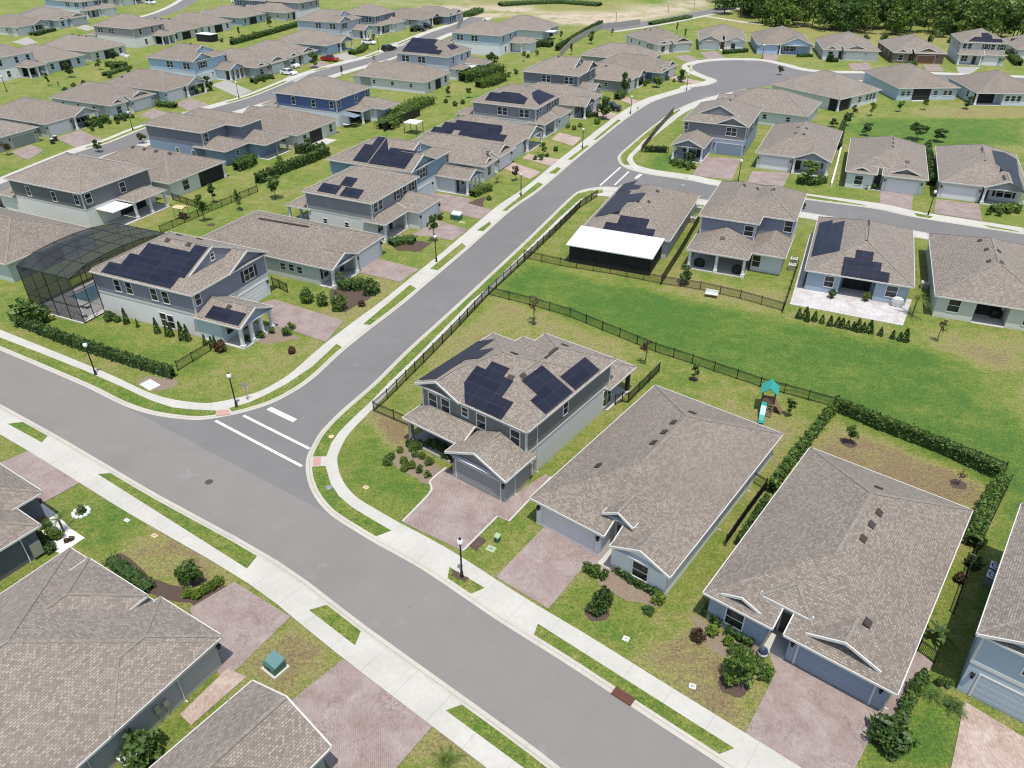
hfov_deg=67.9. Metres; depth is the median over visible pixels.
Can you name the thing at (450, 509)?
driveway
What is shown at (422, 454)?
shrub
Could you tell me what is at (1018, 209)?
shrub
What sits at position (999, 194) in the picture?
window
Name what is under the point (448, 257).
verge
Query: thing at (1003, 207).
hedge
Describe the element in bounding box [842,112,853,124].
young tree
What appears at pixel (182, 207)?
garden swing
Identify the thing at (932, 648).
fence
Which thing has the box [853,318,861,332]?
conifer
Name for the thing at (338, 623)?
verge
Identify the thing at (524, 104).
house
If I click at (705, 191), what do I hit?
road
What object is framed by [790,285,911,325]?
terrace
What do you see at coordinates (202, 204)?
young tree
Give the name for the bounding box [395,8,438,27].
house
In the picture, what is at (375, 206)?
window
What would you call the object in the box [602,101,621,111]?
parked car
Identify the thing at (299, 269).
window
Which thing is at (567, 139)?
driveway
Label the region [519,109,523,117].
window
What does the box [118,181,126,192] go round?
window
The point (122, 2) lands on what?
house
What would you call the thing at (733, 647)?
shrub
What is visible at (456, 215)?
utility cabinet
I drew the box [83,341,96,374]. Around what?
street lamp
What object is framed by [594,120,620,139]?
verge
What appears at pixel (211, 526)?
kerb
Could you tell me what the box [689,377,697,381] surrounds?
mulch bed
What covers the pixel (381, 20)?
house
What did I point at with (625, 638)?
meter box
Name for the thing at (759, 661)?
shrub
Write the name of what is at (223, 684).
path
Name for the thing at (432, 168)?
house
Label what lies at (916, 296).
palm
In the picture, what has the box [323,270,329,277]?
window
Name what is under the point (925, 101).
young tree
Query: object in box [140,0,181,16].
sidewalk
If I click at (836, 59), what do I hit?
hedge
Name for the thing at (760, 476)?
gate
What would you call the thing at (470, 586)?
verge
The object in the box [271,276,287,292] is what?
gate
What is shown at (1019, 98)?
window
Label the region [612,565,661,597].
hedge
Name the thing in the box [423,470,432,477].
plant
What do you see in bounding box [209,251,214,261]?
window
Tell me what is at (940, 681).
shrub
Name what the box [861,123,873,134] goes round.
young tree
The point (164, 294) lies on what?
window
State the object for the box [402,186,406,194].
window
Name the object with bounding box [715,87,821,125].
house
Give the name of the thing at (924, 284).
air conditioner
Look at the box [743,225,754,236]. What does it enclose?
window
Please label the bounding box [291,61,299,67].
parked car
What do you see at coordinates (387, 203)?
house
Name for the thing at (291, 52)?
house
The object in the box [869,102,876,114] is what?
young tree
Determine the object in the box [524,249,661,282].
fence
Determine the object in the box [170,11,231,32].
house
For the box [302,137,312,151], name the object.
young tree
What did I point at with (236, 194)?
young tree
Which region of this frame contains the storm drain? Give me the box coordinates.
[611,686,635,705]
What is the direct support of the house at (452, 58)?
on the ground
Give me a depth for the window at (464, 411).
69.03 m
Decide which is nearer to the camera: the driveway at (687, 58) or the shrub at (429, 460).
the shrub at (429, 460)
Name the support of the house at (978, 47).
on the ground
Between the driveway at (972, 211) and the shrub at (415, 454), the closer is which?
the shrub at (415, 454)
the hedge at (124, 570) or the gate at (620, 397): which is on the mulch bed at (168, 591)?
the hedge at (124, 570)
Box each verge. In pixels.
[0,338,215,415]
[9,422,46,441]
[98,473,256,567]
[106,126,144,141]
[226,95,252,102]
[230,344,340,410]
[251,81,286,94]
[310,605,360,644]
[312,466,390,535]
[313,190,602,455]
[364,285,415,324]
[430,243,465,269]
[446,705,546,767]
[448,567,483,593]
[478,222,490,230]
[502,182,542,210]
[534,624,732,753]
[550,167,560,173]
[568,145,588,159]
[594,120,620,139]
[620,109,679,164]
[806,195,864,205]
[915,213,932,217]
[982,224,1018,231]
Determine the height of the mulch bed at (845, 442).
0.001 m
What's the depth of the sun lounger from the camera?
95.67 m
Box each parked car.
[145,0,156,3]
[280,68,297,75]
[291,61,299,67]
[361,38,375,44]
[381,44,396,50]
[423,22,432,28]
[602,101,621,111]
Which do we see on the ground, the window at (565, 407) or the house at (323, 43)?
the house at (323, 43)
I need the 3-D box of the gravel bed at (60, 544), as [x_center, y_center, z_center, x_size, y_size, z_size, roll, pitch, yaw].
[-38.641,11.976,63.459,7.700,0.001,2.388,22,40,30]
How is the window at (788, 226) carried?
in the house at (742, 223)
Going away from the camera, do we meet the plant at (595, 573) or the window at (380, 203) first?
the plant at (595, 573)
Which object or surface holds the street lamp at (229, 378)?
on the ground
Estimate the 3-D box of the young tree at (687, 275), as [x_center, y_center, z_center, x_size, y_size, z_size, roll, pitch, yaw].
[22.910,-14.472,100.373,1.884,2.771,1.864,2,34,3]
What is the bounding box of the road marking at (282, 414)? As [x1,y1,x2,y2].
[267,407,296,421]
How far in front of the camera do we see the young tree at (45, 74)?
197.98 m
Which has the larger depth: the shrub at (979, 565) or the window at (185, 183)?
the window at (185, 183)
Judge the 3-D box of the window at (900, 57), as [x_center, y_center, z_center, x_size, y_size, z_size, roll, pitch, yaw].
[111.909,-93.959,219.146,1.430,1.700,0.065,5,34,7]
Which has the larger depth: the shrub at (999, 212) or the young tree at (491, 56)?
the young tree at (491, 56)
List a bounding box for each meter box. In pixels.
[485,545,496,552]
[622,635,629,641]
[689,683,695,689]
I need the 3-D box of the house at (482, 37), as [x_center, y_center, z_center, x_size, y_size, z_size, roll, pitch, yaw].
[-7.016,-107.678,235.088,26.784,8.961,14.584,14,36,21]
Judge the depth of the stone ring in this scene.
64.60 m
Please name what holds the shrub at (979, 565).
on the ground
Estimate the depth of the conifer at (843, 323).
90.78 m
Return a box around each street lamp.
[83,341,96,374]
[227,372,237,406]
[433,234,437,261]
[457,537,463,577]
[927,189,936,214]
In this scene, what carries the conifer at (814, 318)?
on the ground
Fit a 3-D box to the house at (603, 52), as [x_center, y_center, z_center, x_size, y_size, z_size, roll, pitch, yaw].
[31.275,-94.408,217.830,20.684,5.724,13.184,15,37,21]
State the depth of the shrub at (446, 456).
70.44 m
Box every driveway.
[0,451,78,504]
[11,145,43,159]
[13,37,37,45]
[57,130,101,147]
[77,25,93,30]
[141,109,166,119]
[177,98,208,110]
[190,582,289,675]
[212,81,250,96]
[262,300,343,341]
[284,74,306,81]
[291,659,431,767]
[309,61,335,70]
[334,52,355,60]
[360,258,418,281]
[403,468,548,550]
[409,220,467,240]
[432,193,491,218]
[496,527,610,608]
[504,162,540,178]
[523,154,558,165]
[552,132,581,145]
[595,109,617,119]
[617,97,638,104]
[670,76,702,83]
[675,55,697,62]
[692,157,740,179]
[700,51,725,58]
[745,651,932,767]
[748,171,789,186]
[763,54,778,60]
[848,63,870,70]
[879,191,912,209]
[923,64,942,70]
[934,199,981,220]
[951,701,1023,767]
[956,67,979,72]
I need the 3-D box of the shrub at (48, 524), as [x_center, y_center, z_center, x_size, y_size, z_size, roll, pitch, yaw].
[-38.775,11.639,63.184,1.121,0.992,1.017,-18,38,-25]
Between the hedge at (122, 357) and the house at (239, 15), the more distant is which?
the house at (239, 15)
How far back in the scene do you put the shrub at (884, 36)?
248.50 m
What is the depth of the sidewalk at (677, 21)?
284.62 m
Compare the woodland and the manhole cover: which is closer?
the manhole cover
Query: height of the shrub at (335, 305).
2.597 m
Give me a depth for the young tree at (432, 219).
111.14 m
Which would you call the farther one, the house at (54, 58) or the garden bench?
the house at (54, 58)
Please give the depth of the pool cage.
93.62 m
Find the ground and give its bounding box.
[0,0,1023,767]
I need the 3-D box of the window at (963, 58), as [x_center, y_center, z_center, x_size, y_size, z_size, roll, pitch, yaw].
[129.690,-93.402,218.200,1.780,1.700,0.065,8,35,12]
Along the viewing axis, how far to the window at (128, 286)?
90.56 m
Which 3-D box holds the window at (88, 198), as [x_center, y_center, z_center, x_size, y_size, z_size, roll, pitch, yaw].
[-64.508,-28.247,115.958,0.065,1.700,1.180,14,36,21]
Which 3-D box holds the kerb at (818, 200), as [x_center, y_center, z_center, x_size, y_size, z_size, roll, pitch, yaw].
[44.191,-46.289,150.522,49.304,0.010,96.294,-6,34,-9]
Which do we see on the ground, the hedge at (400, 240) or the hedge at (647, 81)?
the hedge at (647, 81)
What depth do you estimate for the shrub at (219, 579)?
57.95 m
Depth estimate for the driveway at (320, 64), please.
219.75 m
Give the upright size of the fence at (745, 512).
1.310 m
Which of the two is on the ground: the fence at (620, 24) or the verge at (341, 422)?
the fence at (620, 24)
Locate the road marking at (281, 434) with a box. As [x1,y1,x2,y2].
[243,415,309,448]
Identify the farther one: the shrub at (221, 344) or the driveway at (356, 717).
the shrub at (221, 344)
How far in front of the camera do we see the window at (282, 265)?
102.34 m
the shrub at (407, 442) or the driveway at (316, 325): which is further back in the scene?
the driveway at (316, 325)
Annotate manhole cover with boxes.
[205,479,212,483]
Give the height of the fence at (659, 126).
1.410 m
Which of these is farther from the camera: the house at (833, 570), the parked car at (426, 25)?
the parked car at (426, 25)
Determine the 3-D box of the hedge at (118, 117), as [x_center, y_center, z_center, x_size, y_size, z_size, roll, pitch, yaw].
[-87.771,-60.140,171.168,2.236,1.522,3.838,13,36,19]
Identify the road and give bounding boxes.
[0,17,484,189]
[0,351,723,767]
[16,4,45,14]
[125,60,1023,514]
[144,0,196,17]
[594,156,1023,243]
[603,5,739,30]
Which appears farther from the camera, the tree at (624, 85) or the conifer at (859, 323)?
the tree at (624, 85)
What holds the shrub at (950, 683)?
on the ground
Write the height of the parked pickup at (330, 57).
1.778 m
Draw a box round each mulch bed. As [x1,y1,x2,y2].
[118,553,227,604]
[135,376,177,390]
[190,577,202,585]
[258,324,299,343]
[330,287,370,311]
[391,241,430,251]
[393,444,440,483]
[451,569,467,581]
[468,196,484,206]
[469,536,485,551]
[584,604,609,620]
[592,571,660,606]
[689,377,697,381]
[692,615,766,667]
[718,673,747,697]
[841,438,857,447]
[949,479,966,488]
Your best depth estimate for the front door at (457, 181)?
130.43 m
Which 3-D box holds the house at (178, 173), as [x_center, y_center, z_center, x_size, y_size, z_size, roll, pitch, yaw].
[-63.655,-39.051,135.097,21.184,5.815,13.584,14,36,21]
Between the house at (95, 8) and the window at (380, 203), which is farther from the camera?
the house at (95, 8)
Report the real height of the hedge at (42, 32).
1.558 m
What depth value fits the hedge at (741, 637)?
53.54 m
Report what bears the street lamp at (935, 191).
on the ground
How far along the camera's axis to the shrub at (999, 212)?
120.65 m
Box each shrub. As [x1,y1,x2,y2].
[8,297,32,326]
[22,300,51,322]
[39,535,49,545]
[40,518,52,529]
[41,527,56,537]
[42,540,56,554]
[48,527,64,539]
[102,310,115,320]
[113,314,120,322]
[116,728,165,767]
[181,586,195,598]
[191,588,203,599]
[198,583,211,594]
[205,579,218,590]
[212,339,226,351]
[213,575,223,585]
[288,346,295,354]
[299,286,313,303]
[315,291,328,306]
[330,291,347,311]
[358,299,365,306]
[361,277,380,295]
[405,438,413,446]
[408,441,419,450]
[411,449,418,457]
[415,438,424,449]
[417,451,425,459]
[423,456,434,465]
[424,438,433,447]
[429,438,440,448]
[436,441,448,451]
[440,449,450,459]
[586,594,608,617]
[592,585,613,605]
[594,117,600,123]
[641,605,654,616]
[650,591,666,605]
[690,627,706,642]
[705,624,719,638]
[722,634,734,646]
[727,641,742,653]
[737,645,754,656]
[752,654,765,671]
[756,663,774,681]
[865,710,920,760]
[880,33,888,39]
[927,35,934,41]
[936,676,945,686]
[945,678,954,688]
[954,571,967,584]
[964,554,985,571]
[970,535,987,549]
[996,209,1002,215]
[1015,206,1021,213]
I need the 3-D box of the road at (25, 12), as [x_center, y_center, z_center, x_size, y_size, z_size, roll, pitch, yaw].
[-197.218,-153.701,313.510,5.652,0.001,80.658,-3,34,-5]
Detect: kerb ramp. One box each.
[216,410,228,415]
[313,457,320,465]
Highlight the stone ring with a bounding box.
[71,504,90,518]
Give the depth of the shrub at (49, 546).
60.91 m
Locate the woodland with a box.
[714,0,1023,37]
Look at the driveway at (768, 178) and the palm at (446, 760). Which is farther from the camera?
the driveway at (768, 178)
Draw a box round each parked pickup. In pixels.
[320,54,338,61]
[413,25,426,31]
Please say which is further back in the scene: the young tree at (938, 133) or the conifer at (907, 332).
the young tree at (938, 133)
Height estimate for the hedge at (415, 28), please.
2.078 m
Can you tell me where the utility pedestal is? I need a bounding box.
[494,532,500,542]
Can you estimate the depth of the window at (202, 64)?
199.44 m
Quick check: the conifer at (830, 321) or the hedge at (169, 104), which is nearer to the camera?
the conifer at (830, 321)
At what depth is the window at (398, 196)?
116.54 m
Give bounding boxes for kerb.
[0,17,468,183]
[0,60,1023,419]
[0,404,560,767]
[99,17,486,157]
[306,187,739,767]
[595,190,927,233]
[618,89,1023,233]
[619,99,1016,232]
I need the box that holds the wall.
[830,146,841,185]
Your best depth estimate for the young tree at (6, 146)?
148.34 m
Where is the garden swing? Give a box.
[172,205,189,218]
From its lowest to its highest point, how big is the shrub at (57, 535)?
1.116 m
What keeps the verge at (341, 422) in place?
on the sidewalk at (746, 751)
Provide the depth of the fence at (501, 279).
95.94 m
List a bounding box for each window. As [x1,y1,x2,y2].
[24,185,32,196]
[50,191,57,201]
[72,194,80,205]
[84,192,93,204]
[112,278,122,292]
[116,105,122,113]
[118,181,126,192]
[123,281,133,294]
[148,287,158,301]
[158,312,167,326]
[160,290,170,304]
[166,314,176,329]
[181,178,189,190]
[193,293,201,306]
[199,61,205,68]
[203,132,208,142]
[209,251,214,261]
[225,327,233,335]
[243,265,255,282]
[279,262,286,270]
[288,263,294,271]
[291,96,295,104]
[296,266,302,274]
[311,99,315,107]
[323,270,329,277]
[328,124,332,132]
[329,101,333,108]
[373,202,377,213]
[377,225,382,233]
[378,199,382,210]
[396,189,400,199]
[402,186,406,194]
[411,181,414,190]
[419,166,425,179]
[428,391,437,407]
[440,397,450,413]
[461,405,468,418]
[476,412,485,430]
[487,165,490,175]
[497,106,501,114]
[502,107,506,115]
[510,428,520,446]
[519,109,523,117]
[524,109,528,117]
[546,75,550,82]
[563,401,568,416]
[564,77,568,83]
[569,77,572,84]
[602,390,611,408]
[631,559,649,582]
[683,121,688,129]
[723,607,745,631]
[725,127,736,136]
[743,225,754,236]
[751,254,761,267]
[783,221,793,232]
[823,275,835,287]
[853,175,863,184]
[884,285,898,297]
[897,54,903,60]
[945,299,962,312]
[960,56,967,61]
[994,191,1003,197]
[1003,192,1012,198]
[1004,96,1010,101]
[1016,96,1021,101]
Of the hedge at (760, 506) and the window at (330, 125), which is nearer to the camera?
the hedge at (760, 506)
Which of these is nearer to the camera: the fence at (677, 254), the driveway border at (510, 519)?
the driveway border at (510, 519)
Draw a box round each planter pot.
[757,646,767,658]
[828,289,837,298]
[863,292,871,301]
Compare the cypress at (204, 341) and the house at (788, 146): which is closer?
the cypress at (204, 341)
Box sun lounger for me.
[77,299,90,308]
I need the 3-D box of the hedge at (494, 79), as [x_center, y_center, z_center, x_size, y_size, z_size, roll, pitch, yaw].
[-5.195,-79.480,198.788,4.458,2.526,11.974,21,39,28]
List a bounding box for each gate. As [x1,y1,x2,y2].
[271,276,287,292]
[614,391,628,404]
[753,473,767,488]
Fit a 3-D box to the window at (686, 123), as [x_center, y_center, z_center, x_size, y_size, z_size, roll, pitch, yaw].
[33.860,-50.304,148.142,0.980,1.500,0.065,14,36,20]
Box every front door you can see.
[225,71,229,79]
[339,265,344,272]
[456,180,459,192]
[615,522,621,535]
[695,149,700,157]
[776,610,792,632]
[794,160,801,169]
[873,174,881,186]
[970,56,976,63]
[979,187,989,198]
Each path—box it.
[180,668,245,724]
[705,16,770,24]
[791,234,812,300]
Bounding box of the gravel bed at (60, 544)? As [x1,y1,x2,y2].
[41,503,83,552]
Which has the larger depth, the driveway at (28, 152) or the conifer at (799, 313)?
the driveway at (28, 152)
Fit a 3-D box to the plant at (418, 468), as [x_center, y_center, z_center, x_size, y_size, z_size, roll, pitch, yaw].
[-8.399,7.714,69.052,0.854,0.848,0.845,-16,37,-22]
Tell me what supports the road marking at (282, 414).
on the road at (333, 388)
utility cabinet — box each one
[261,650,289,679]
[450,210,462,220]
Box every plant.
[244,334,251,341]
[256,330,264,337]
[267,326,274,332]
[281,326,291,334]
[287,322,295,329]
[381,454,392,466]
[388,452,394,458]
[396,446,403,453]
[399,455,407,463]
[400,463,409,471]
[407,459,415,467]
[415,464,422,471]
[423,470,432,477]
[582,561,593,572]
[587,563,600,579]
[596,568,609,580]
[926,620,955,648]
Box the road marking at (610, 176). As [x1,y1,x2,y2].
[600,167,620,185]
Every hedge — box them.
[6,309,176,378]
[33,28,56,35]
[83,114,109,127]
[100,65,131,75]
[101,550,155,591]
[104,60,127,67]
[113,112,129,120]
[155,100,177,107]
[229,21,297,44]
[231,153,257,171]
[249,74,272,82]
[253,145,330,183]
[294,141,325,153]
[336,275,365,291]
[348,43,368,54]
[373,94,437,129]
[387,233,417,247]
[409,25,417,31]
[430,17,439,24]
[456,62,506,82]
[460,7,485,16]
[469,181,492,196]
[474,72,507,87]
[497,0,603,6]
[536,39,553,47]
[554,20,602,50]
[581,110,597,117]
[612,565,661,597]
[613,89,625,99]
[639,75,669,84]
[644,145,667,151]
[647,15,692,24]
[668,157,695,168]
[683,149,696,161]
[698,600,723,627]
[722,48,748,53]
[723,624,755,647]
[734,493,770,544]
[767,399,839,493]
[796,53,812,56]
[796,174,829,185]
[826,56,838,61]
[834,394,1008,477]
[837,121,845,149]
[859,183,878,189]
[894,667,934,735]
[905,61,917,65]
[924,140,937,185]
[964,470,1012,548]
[988,201,1023,212]
[1005,49,1023,65]
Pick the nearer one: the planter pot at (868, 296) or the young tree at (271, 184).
the planter pot at (868, 296)
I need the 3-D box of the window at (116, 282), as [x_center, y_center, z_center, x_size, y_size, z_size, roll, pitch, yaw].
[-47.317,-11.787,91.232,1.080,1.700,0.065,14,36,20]
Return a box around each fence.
[159,184,257,231]
[171,192,199,207]
[175,341,210,370]
[372,189,597,411]
[372,401,407,424]
[383,107,419,131]
[457,15,462,28]
[488,286,834,404]
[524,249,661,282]
[560,24,601,55]
[602,19,640,28]
[628,362,660,402]
[641,145,668,152]
[642,107,673,148]
[661,217,699,283]
[661,276,784,310]
[724,481,767,545]
[782,259,798,312]
[836,395,1008,465]
[917,638,940,662]
[952,544,977,614]
[975,474,1013,554]
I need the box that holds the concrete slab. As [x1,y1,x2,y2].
[139,379,159,390]
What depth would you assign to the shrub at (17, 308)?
91.50 m
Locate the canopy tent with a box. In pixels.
[403,119,423,133]
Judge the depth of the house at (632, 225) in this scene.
108.46 m
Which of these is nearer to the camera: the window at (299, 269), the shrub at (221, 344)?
the shrub at (221, 344)
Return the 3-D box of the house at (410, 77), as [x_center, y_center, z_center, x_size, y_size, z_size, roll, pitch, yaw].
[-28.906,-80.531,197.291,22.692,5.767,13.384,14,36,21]
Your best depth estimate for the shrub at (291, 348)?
86.35 m
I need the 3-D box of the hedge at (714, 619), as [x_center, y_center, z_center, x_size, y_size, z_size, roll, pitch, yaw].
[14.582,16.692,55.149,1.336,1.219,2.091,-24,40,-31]
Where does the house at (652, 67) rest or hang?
on the ground
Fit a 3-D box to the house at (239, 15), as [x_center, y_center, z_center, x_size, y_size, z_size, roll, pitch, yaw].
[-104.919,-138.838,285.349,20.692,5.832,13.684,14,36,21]
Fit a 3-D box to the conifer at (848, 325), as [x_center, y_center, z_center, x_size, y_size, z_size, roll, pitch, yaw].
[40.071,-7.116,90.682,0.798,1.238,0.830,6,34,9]
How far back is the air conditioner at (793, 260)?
105.60 m
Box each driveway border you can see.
[402,467,445,520]
[462,477,550,550]
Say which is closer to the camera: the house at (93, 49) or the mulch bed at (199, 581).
the mulch bed at (199, 581)
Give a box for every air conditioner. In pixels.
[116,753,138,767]
[690,216,696,223]
[695,206,701,212]
[788,262,795,271]
[790,257,797,265]
[920,280,928,289]
[983,569,995,586]
[986,561,999,573]
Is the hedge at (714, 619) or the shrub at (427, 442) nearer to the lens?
the hedge at (714, 619)
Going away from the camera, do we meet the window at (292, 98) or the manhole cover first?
the manhole cover
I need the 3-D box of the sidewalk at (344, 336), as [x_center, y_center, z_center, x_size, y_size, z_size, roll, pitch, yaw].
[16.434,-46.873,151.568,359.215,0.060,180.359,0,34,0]
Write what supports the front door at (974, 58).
in the house at (978, 47)
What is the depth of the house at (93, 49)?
228.20 m
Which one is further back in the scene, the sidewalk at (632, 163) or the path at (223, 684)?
the sidewalk at (632, 163)
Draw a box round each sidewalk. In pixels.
[0,17,466,181]
[0,58,1023,415]
[0,410,522,767]
[101,17,491,157]
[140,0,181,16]
[312,187,800,767]
[594,191,927,239]
[614,8,739,31]
[625,89,1023,232]
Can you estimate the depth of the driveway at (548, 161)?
145.74 m
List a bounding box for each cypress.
[121,308,130,324]
[153,317,161,333]
[164,324,167,336]
[167,322,174,337]
[177,321,184,340]
[183,324,191,341]
[202,334,207,344]
[209,335,214,348]
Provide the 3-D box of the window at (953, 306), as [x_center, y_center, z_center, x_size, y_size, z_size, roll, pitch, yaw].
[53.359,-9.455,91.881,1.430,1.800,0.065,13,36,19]
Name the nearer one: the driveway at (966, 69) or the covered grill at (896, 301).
the covered grill at (896, 301)
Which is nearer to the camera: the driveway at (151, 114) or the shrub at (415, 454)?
the shrub at (415, 454)
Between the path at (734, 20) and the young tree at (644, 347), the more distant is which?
the path at (734, 20)
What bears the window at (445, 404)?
in the house at (504, 418)
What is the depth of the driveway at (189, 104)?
182.29 m
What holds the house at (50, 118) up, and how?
on the ground
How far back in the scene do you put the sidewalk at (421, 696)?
56.50 m
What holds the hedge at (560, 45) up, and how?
on the ground
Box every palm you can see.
[43,511,74,532]
[325,271,347,282]
[432,744,465,767]
[900,292,930,315]
[921,683,946,706]
[941,695,966,719]
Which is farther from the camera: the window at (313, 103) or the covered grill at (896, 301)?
the window at (313, 103)
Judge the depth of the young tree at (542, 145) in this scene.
146.65 m
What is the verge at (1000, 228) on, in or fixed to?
on the sidewalk at (632, 163)
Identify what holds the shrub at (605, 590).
on the ground
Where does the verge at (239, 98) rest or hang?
on the sidewalk at (73, 150)
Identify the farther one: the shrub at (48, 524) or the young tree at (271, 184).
the young tree at (271, 184)
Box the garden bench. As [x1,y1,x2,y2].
[705,288,718,298]
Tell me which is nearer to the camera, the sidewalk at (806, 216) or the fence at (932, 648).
the fence at (932, 648)
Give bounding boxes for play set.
[758,379,781,423]
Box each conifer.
[795,308,801,318]
[801,306,808,319]
[803,311,809,321]
[810,311,817,321]
[819,315,824,323]
[826,315,832,326]
[833,316,840,327]
[838,317,845,328]
[844,320,850,329]
[849,321,855,330]
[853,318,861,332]
[859,322,866,333]
[864,320,873,334]
[877,327,883,336]
[888,330,895,339]
[896,332,902,341]
[900,328,909,342]
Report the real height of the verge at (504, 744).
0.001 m
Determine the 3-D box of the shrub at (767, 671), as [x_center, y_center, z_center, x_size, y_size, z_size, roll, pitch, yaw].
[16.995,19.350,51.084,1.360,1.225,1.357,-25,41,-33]
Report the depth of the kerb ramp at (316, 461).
70.45 m
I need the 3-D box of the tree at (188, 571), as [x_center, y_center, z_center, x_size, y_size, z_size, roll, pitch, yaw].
[-24.517,14.488,57.777,2.004,2.045,1.863,24,40,31]
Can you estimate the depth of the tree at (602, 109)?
168.32 m
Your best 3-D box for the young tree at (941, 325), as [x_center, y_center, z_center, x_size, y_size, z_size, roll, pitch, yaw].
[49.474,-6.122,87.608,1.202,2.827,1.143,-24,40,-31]
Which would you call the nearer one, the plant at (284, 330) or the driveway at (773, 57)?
the plant at (284, 330)
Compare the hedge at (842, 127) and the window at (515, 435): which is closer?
the window at (515, 435)
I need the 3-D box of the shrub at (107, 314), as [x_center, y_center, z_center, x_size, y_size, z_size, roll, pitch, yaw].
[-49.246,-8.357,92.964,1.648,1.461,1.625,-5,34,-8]
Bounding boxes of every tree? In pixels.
[0,141,10,153]
[43,72,49,84]
[62,62,73,76]
[91,139,101,150]
[94,59,101,68]
[108,49,118,61]
[136,133,145,141]
[173,558,202,584]
[193,194,209,221]
[202,76,212,89]
[207,183,215,202]
[233,190,240,208]
[266,16,271,24]
[266,174,280,198]
[273,155,283,164]
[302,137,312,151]
[308,51,317,65]
[426,214,438,241]
[485,52,498,62]
[512,165,518,174]
[528,296,538,323]
[539,141,547,151]
[588,31,594,40]
[596,96,611,115]
[621,72,631,92]
[639,338,651,363]
[653,75,661,84]
[677,69,685,80]
[679,264,691,282]
[691,364,699,379]
[715,0,736,13]
[721,649,758,687]
[744,0,765,17]
[787,398,797,415]
[799,160,820,178]
[828,53,834,60]
[829,118,838,125]
[835,2,863,31]
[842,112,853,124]
[846,424,859,443]
[852,105,857,115]
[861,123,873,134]
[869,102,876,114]
[897,101,904,110]
[910,122,930,139]
[923,99,929,108]
[934,128,948,140]
[937,320,948,340]
[957,469,967,484]
[963,96,974,107]
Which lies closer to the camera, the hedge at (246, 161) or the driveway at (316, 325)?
the driveway at (316, 325)
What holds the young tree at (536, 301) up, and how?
on the mulch bed
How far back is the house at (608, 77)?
191.95 m
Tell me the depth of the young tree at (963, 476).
66.85 m
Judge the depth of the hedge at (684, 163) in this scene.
141.82 m
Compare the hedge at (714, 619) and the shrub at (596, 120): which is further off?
the shrub at (596, 120)
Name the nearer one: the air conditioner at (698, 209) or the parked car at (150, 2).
the air conditioner at (698, 209)
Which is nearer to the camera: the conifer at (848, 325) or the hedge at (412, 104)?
the conifer at (848, 325)
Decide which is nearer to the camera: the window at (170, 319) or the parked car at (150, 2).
the window at (170, 319)
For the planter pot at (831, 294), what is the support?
on the terrace
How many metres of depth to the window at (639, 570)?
57.29 m
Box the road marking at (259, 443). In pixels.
[214,420,302,466]
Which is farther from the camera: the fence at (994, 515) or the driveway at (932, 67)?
the driveway at (932, 67)
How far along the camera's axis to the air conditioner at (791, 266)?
104.03 m
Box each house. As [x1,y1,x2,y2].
[0,14,49,35]
[0,44,48,81]
[0,97,98,137]
[0,120,39,152]
[0,152,170,227]
[0,207,89,282]
[0,463,45,580]
[0,547,223,767]
[21,7,87,28]
[21,44,86,72]
[42,33,126,61]
[44,0,116,18]
[48,81,155,118]
[86,14,176,47]
[87,231,275,349]
[102,68,206,101]
[102,145,226,198]
[107,0,144,5]
[142,107,290,165]
[145,43,245,81]
[149,680,332,767]
[152,17,201,41]
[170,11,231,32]
[201,5,265,25]
[201,210,384,288]
[223,48,288,77]
[231,0,266,6]
[241,105,337,148]
[243,40,317,68]
[245,2,294,20]
[261,75,399,126]
[267,0,319,18]
[277,29,353,55]
[285,165,443,242]
[295,9,373,38]
[326,136,482,196]
[346,3,405,34]
[351,60,450,93]
[390,38,492,79]
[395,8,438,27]
[402,332,636,502]
[412,132,515,181]
[418,5,462,24]
[420,114,543,160]
[443,19,537,55]
[455,83,572,138]
[499,15,559,39]
[521,55,601,92]
[526,82,602,119]
[529,385,783,599]
[566,180,700,275]
[579,42,662,61]
[594,61,646,93]
[600,53,677,83]
[624,27,692,53]
[671,98,762,162]
[686,181,807,277]
[698,24,746,50]
[702,447,973,710]
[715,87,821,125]
[750,25,813,54]
[755,121,842,177]
[770,70,881,111]
[804,216,914,305]
[814,31,880,60]
[844,136,928,195]
[863,63,960,101]
[877,34,946,63]
[926,233,1023,330]
[934,144,1023,208]
[946,28,1008,65]
[947,70,1023,105]
[957,503,1023,722]
[1002,34,1023,58]
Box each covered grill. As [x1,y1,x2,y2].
[694,258,704,267]
[732,264,741,273]
[890,296,903,307]
[989,309,1002,318]
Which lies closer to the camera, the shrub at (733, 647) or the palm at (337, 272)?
the shrub at (733, 647)
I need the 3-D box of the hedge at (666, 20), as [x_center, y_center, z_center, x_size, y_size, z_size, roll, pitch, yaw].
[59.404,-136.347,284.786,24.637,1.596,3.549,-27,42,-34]
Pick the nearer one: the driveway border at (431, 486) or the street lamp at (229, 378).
the driveway border at (431, 486)
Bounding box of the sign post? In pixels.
[241,382,247,399]
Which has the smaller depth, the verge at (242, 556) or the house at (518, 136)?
the verge at (242, 556)
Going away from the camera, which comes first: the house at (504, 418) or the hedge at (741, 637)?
the hedge at (741, 637)
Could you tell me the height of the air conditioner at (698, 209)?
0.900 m
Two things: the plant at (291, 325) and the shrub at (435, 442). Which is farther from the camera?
the plant at (291, 325)
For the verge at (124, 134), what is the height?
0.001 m
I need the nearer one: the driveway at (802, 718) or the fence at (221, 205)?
the driveway at (802, 718)
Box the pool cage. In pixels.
[16,223,164,323]
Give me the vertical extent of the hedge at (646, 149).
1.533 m
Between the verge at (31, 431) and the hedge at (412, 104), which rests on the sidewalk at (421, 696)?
the verge at (31, 431)
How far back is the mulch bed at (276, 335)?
89.63 m

